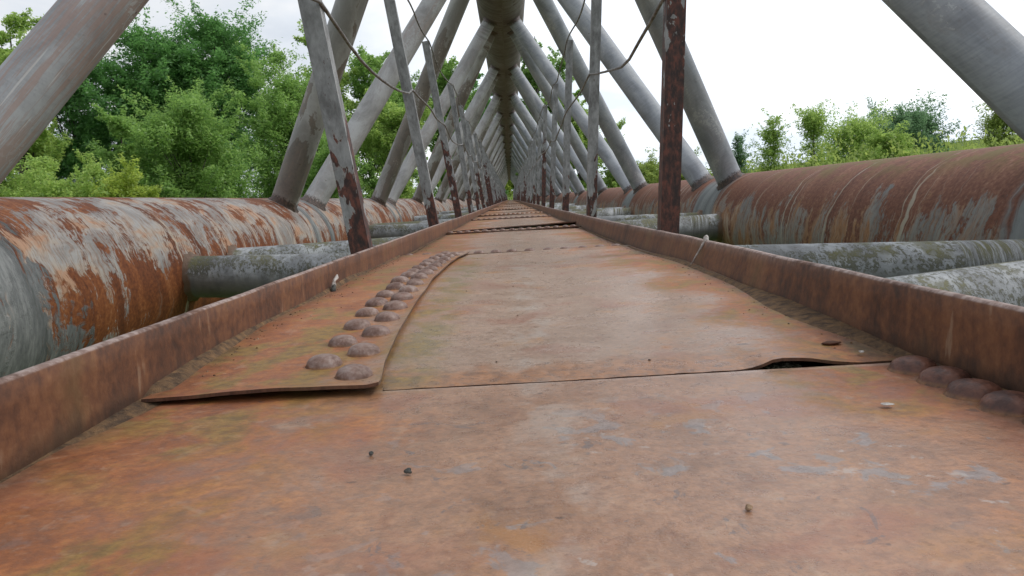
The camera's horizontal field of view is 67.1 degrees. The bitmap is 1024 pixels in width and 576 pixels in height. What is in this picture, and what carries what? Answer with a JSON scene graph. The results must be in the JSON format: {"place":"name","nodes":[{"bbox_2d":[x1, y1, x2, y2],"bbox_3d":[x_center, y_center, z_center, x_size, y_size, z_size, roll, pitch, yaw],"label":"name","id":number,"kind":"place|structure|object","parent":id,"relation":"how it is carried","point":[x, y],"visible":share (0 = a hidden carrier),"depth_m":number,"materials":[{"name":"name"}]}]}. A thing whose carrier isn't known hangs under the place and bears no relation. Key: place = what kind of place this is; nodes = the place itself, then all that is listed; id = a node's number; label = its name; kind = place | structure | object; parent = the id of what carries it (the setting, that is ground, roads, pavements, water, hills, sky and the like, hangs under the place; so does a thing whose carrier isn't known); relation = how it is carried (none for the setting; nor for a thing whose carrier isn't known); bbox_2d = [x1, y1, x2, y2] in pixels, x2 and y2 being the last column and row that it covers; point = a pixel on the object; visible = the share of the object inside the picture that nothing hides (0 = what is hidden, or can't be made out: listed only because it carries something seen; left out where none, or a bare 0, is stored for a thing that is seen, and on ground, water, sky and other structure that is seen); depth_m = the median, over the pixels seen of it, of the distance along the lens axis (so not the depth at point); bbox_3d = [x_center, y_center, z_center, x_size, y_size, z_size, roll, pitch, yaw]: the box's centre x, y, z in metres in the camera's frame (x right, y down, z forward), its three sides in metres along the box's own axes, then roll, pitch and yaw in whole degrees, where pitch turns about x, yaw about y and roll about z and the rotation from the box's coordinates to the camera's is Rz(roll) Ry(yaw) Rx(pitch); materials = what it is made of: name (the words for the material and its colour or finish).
{"place":"outdoors","nodes":[
{"label":"outdoors","id":0,"kind":"place"},
{"bbox_2d":[0,0,1023,197],"label":"sky","id":1,"kind":"structure","parent":0,"point":[748,55],"materials":[{"name":"white"}]},
{"bbox_2d":[510,139,990,199],"bbox_3d":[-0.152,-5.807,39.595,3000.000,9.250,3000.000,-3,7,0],"label":"ground","id":2,"kind":"structure","parent":0,"point":[951,149],"depth_m":114.05,"materials":[{"name":"green plant"}]},
{"bbox_2d":[0,166,41,196],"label":"bush","id":3,"kind":"object","parent":2,"relation":"on","point":[11,183],"visible":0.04,"depth_m":19.78,"materials":[{"name":"green plant"}]},
{"bbox_2d":[0,7,72,191],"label":"poplar tree","id":4,"kind":"object","parent":2,"relation":"on","point":[45,142],"visible":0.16,"depth_m":32.13,"materials":[{"name":"green plant"}]},
{"bbox_2d":[0,153,123,196],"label":"bush","id":5,"kind":"object","parent":2,"relation":"on","point":[59,188],"visible":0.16,"depth_m":19.21,"materials":[{"name":"green plant"}]},
{"bbox_2d":[6,27,132,184],"bbox_3d":[-21.004,-6.219,37.636,7.180,12.532,7.457,-7,8,-32],"label":"poplar tree","id":6,"kind":"object","parent":2,"relation":"on","point":[74,107],"visible":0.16,"depth_m":36.38,"materials":[{"name":"green plant"}]},
{"bbox_2d":[71,149,120,195],"bbox_3d":[-11.726,-1.164,22.082,1.813,5.562,1.852,-3,7,0],"label":"bush","id":7,"kind":"object","parent":2,"relation":"on","point":[96,176],"visible":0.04,"depth_m":21.60,"materials":[{"name":"green plant"}]},
{"bbox_2d":[92,103,151,195],"bbox_3d":[-12.233,-2.303,24.777,1.823,7.232,1.907,-3,7,0],"label":"slender tree","id":8,"kind":"object","parent":2,"relation":"on","point":[119,125],"visible":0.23,"depth_m":24.32,"materials":[{"name":"green plant"}]},
{"bbox_2d":[88,152,161,197],"bbox_3d":[-9.814,-0.866,20.286,2.449,5.244,2.467,-3,7,0],"label":"bush","id":9,"kind":"object","parent":2,"relation":"on","point":[125,186],"visible":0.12,"depth_m":19.66,"materials":[{"name":"green plant"}]},
{"bbox_2d":[61,4,214,197],"bbox_3d":[-17.558,-6.778,37.448,6.916,13.522,7.333,-3,7,0],"label":"poplar tree","id":10,"kind":"object","parent":2,"relation":"on","point":[126,76],"visible":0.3,"depth_m":35.99,"materials":[{"name":"green plant"}]},
{"bbox_2d":[80,76,269,197],"bbox_3d":[-11.352,-3.230,26.787,5.485,8.562,5.868,-3,7,0],"label":"willow bush","id":11,"kind":"object","parent":2,"relation":"on","point":[191,135],"visible":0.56,"depth_m":25.90,"materials":[{"name":"green plant"}]},
{"bbox_2d":[114,0,291,197],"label":"poplar tree","id":12,"kind":"object","parent":2,"relation":"on","point":[218,39],"visible":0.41,"depth_m":38.03,"materials":[{"name":"green plant"}]},
{"bbox_2d":[223,35,348,197],"bbox_3d":[-9.245,-5.307,32.939,5.205,11.101,6.369,1,8,30],"label":"willow tree","id":13,"kind":"object","parent":2,"relation":"on","point":[285,97],"visible":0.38,"depth_m":31.24,"materials":[{"name":"green plant"}]},
{"bbox_2d":[261,121,380,197],"bbox_3d":[-7.520,-2.969,29.892,5.159,7.013,4.754,-3,7,0],"label":"willow bush","id":14,"kind":"object","parent":2,"relation":"on","point":[318,162],"visible":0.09,"depth_m":29.67,"materials":[{"name":"green plant"}]},
{"bbox_2d":[292,19,363,196],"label":"birch tree","id":15,"kind":"object","parent":2,"relation":"on","point":[344,79],"visible":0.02,"depth_m":42.75,"materials":[{"name":"green plant"}]},
{"bbox_2d":[344,41,410,197],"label":"poplar tree","id":16,"kind":"object","parent":2,"relation":"on","point":[364,78],"visible":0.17,"depth_m":43.98,"materials":[{"name":"green plant"}]},
{"bbox_2d":[347,88,440,198],"bbox_3d":[-5.880,-5.499,39.711,4.938,9.612,5.000,-3,7,0],"label":"willow bush","id":17,"kind":"object","parent":2,"relation":"on","point":[380,138],"visible":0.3,"depth_m":38.82,"materials":[{"name":"green plant"}]},
{"bbox_2d":[389,69,437,185],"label":"poplar tree","id":18,"kind":"object","parent":2,"relation":"on","point":[400,96],"visible":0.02,"depth_m":54.63,"materials":[{"name":"green plant"}]},
{"bbox_2d":[423,56,476,198],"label":"poplar tree","id":19,"kind":"object","parent":2,"relation":"on","point":[447,69],"visible":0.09,"depth_m":63.72,"materials":[{"name":"green plant"}]},
{"bbox_2d":[459,73,508,193],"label":"poplar tree","id":20,"kind":"object","parent":2,"relation":"on","point":[476,85],"visible":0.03,"depth_m":77.19,"materials":[{"name":"green plant"}]},
{"bbox_2d":[505,180,514,199],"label":"willow bush","id":21,"kind":"object","parent":2,"relation":"on","point":[509,186],"visible":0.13,"depth_m":146.76,"materials":[{"name":"green plant"}]},
{"bbox_2d":[0,0,1023,377],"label":"pipe bridge","id":22,"kind":"structure","parent":2,"relation":"on","point":[76,274],"depth_m":3.76,"materials":[{"name":"grey metal"}]},
{"bbox_2d":[0,200,1023,575],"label":"walkway","id":23,"kind":"structure","parent":22,"relation":"on","point":[554,422],"depth_m":0.61,"materials":[{"name":"brown metal"}]},
{"bbox_2d":[330,274,338,291],"bbox_3d":[-0.352,-0.005,1.534,0.013,0.040,0.044,-3,7,4],"label":"paint scrap","id":24,"kind":"object","parent":23,"relation":"on","point":[333,285],"visible":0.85,"depth_m":1.53,"materials":[{"name":"white paint"}]},
{"bbox_2d":[298,0,507,253],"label":"railing","id":25,"kind":"object","parent":23,"relation":"on","point":[320,51],"visible":0.88,"depth_m":3.90,"materials":[{"name":"metal"}]},
{"bbox_2d":[404,468,411,473],"bbox_3d":[-0.070,0.123,0.519,0.006,0.004,0.005,-3,7,0],"label":"pebble","id":26,"kind":"object","parent":23,"relation":"on","point":[407,471],"visible":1,"depth_m":0.52,"materials":[{"name":"grey stone"}]},
{"bbox_2d":[202,243,852,376],"bbox_3d":[0.014,-0.063,2.007,0.738,0.022,2.390,-3,7,0],"label":"grit","id":27,"kind":"object","parent":23,"relation":"on","point":[512,286],"visible":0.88,"depth_m":1.24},
{"bbox_2d":[513,0,685,233],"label":"railing","id":28,"kind":"object","parent":23,"relation":"attached to","point":[672,92],"visible":0.93,"depth_m":4.10,"materials":[{"name":"metal"}]},
{"bbox_2d":[691,235,708,263],"bbox_3d":[0.395,-0.080,1.623,0.040,0.062,0.012,-3,7,0],"label":"bird dropping","id":29,"kind":"object","parent":23,"relation":"on","point":[705,238],"visible":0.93,"depth_m":1.62,"materials":[{"name":"white"}]},
{"bbox_2d":[745,504,752,510],"bbox_3d":[0.133,0.123,0.432,0.004,0.003,0.005,-3,7,0],"label":"pebble","id":30,"kind":"object","parent":23,"relation":"on","point":[748,507],"visible":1,"depth_m":0.43,"materials":[{"name":"beige stone"}]},
{"bbox_2d":[762,361,802,368],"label":"moss clump","id":31,"kind":"object","parent":23,"relation":"on","point":[785,364],"visible":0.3,"depth_m":0.79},
{"bbox_2d":[821,341,840,344],"bbox_3d":[0.349,0.060,0.844,0.023,0.004,0.012,-3,7,0],"label":"rust flake","id":32,"kind":"object","parent":23,"relation":"on","point":[830,342],"visible":1,"depth_m":0.84,"materials":[{"name":"brown metal"}]},
{"bbox_2d":[880,402,893,405],"bbox_3d":[0.299,0.092,0.614,0.011,0.002,0.007,-3,7,0],"label":"paint flake","id":33,"kind":"object","parent":23,"relation":"on","point":[886,403],"visible":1,"depth_m":0.61,"materials":[{"name":"white paint"}]},
{"bbox_2d":[515,36,560,197],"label":"poplar tree","id":34,"kind":"object","parent":2,"relation":"on","point":[528,76],"visible":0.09,"depth_m":59.96,"materials":[{"name":"green plant"}]},
{"bbox_2d":[544,46,585,187],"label":"poplar tree","id":35,"kind":"object","parent":2,"relation":"on","point":[562,69],"visible":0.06,"depth_m":64.39,"materials":[{"name":"green plant"}]},
{"bbox_2d":[557,95,607,191],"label":"poplar tree","id":36,"kind":"object","parent":2,"relation":"on","point":[582,136],"visible":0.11,"depth_m":57.85,"materials":[{"name":"green plant"}]},
{"bbox_2d":[599,116,625,187],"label":"bush","id":37,"kind":"object","parent":2,"relation":"on","point":[609,180],"visible":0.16,"depth_m":49.39,"materials":[{"name":"green plant"}]},
{"bbox_2d":[636,147,658,183],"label":"bush","id":38,"kind":"object","parent":2,"relation":"on","point":[651,161],"visible":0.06,"depth_m":40.50,"materials":[{"name":"green plant"}]},
{"bbox_2d":[639,147,712,183],"bbox_3d":[7.731,-4.637,35.858,3.556,3.949,3.025,-1,7,15],"label":"bush","id":39,"kind":"object","parent":2,"relation":"on","point":[655,178],"visible":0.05,"depth_m":35.64,"materials":[{"name":"green plant"}]},
{"bbox_2d":[731,129,755,172],"bbox_3d":[9.916,-5.125,33.614,1.601,3.574,1.540,-6,7,-22],"label":"sapling","id":40,"kind":"object","parent":2,"relation":"on","point":[739,153],"visible":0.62,"depth_m":33.42,"materials":[{"name":"green plant"}]},
{"bbox_2d":[745,106,794,171],"bbox_3d":[10.934,-5.615,32.602,2.043,4.056,1.749,-1,7,19],"label":"sapling","id":41,"kind":"object","parent":2,"relation":"on","point":[772,138],"visible":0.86,"depth_m":32.40,"materials":[{"name":"green plant"}]},
{"bbox_2d":[584,126,1023,189],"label":"tall weeds","id":42,"kind":"object","parent":2,"relation":"on","point":[965,146],"visible":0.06,"depth_m":27.68,"materials":[{"name":"green plant"}]},
{"bbox_2d":[788,99,845,168],"bbox_3d":[12.399,-5.686,31.680,2.119,4.118,2.234,-3,7,0],"label":"sapling","id":43,"kind":"object","parent":2,"relation":"on","point":[813,121],"visible":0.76,"depth_m":31.51,"materials":[{"name":"green plant"}]},
{"bbox_2d":[805,98,898,163],"bbox_3d":[15.028,-6.285,34.389,4.081,4.380,4.544,-3,7,0],"label":"bush","id":44,"kind":"object","parent":2,"relation":"on","point":[858,127],"visible":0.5,"depth_m":33.92,"materials":[{"name":"green plant"}]},
{"bbox_2d":[860,120,921,159],"bbox_3d":[13.584,-4.623,27.868,2.078,2.737,2.180,-3,7,0],"label":"bush","id":45,"kind":"object","parent":2,"relation":"on","point":[878,139],"visible":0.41,"depth_m":27.28,"materials":[{"name":"green plant"}]},
{"bbox_2d":[839,89,972,154],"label":"round tree","id":46,"kind":"object","parent":2,"relation":"on","point":[923,122],"visible":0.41,"depth_m":40.19,"materials":[{"name":"green plant"}]},
{"bbox_2d":[971,101,1021,146],"bbox_3d":[22.424,-7.164,35.630,3.127,4.838,3.243,-3,7,0],"label":"poplar tree","id":47,"kind":"object","parent":2,"relation":"on","point":[997,124],"visible":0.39,"depth_m":35.32,"materials":[{"name":"green plant"}]}
]}

